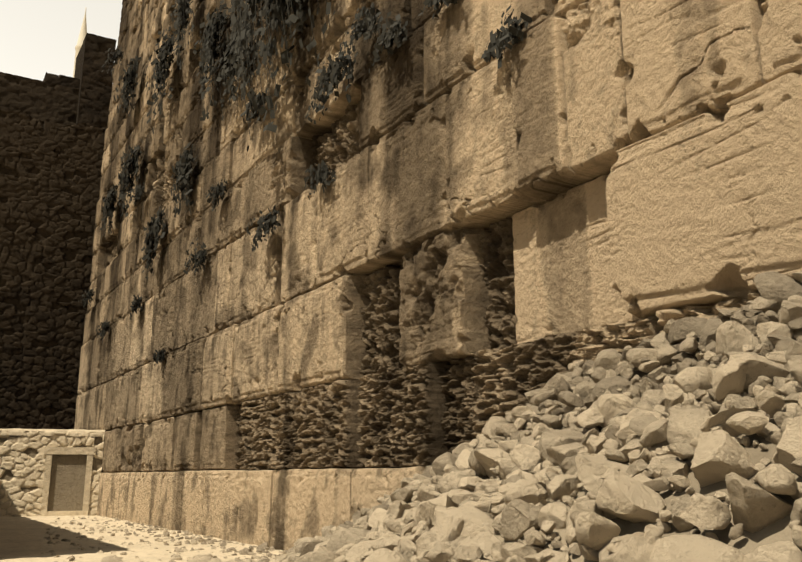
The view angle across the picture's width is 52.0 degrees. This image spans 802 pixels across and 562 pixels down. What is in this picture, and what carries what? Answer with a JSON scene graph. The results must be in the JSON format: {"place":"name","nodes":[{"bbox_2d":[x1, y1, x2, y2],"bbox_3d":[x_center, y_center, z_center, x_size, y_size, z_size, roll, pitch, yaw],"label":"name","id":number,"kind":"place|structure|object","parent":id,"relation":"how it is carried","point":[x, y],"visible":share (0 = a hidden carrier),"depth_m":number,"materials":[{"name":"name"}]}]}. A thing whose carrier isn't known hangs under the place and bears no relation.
{"place":"outdoors","nodes":[
{"label":"outdoors","id":0,"kind":"place"},
{"bbox_2d":[0,0,122,80],"label":"sky","id":1,"kind":"structure","parent":0,"point":[38,37],"materials":[{"name":"white"}]},
{"bbox_2d":[0,519,186,561],"bbox_3d":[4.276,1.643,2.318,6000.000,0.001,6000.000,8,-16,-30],"label":"ground","id":2,"kind":"structure","parent":0,"point":[42,534],"depth_m":15.57,"materials":[{"name":"beige sand"}]},
{"bbox_2d":[0,108,107,428],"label":"stone wall","id":3,"kind":"structure","parent":2,"relation":"on","point":[50,176],"depth_m":28.99,"materials":[{"name":"stone"}]},
{"bbox_2d":[0,33,115,127],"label":"stone wall","id":4,"kind":"structure","parent":2,"relation":"on","point":[83,95],"depth_m":35.52,"materials":[{"name":"stone"}]},
{"bbox_2d":[73,9,86,77],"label":"minaret","id":5,"kind":"object","parent":2,"relation":"on","point":[83,32],"visible":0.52,"depth_m":91.95,"materials":[{"name":"beige stone"}]},
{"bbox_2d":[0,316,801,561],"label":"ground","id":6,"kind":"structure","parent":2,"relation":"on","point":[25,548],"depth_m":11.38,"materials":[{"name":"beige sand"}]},
{"bbox_2d":[0,428,104,516],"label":"wall with door","id":7,"kind":"structure","parent":6,"relation":"on","point":[50,472],"depth_m":23.02,"materials":[{"name":"stone"}]},
{"bbox_2d":[74,0,801,550],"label":"stone block wall","id":8,"kind":"structure","parent":6,"relation":"on","point":[468,244],"depth_m":10.21,"materials":[{"name":"stone"}]},
{"bbox_2d":[78,0,531,365],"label":"wall plants","id":9,"kind":"object","parent":8,"relation":"attached to","point":[239,40],"depth_m":15.14,"materials":[{"name":"black"}]},
{"bbox_2d":[41,271,801,561],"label":"rubble stones","id":10,"kind":"object","parent":2,"relation":"on","point":[448,506],"visible":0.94,"depth_m":4.20,"materials":[{"name":"beige stone"}]}
]}

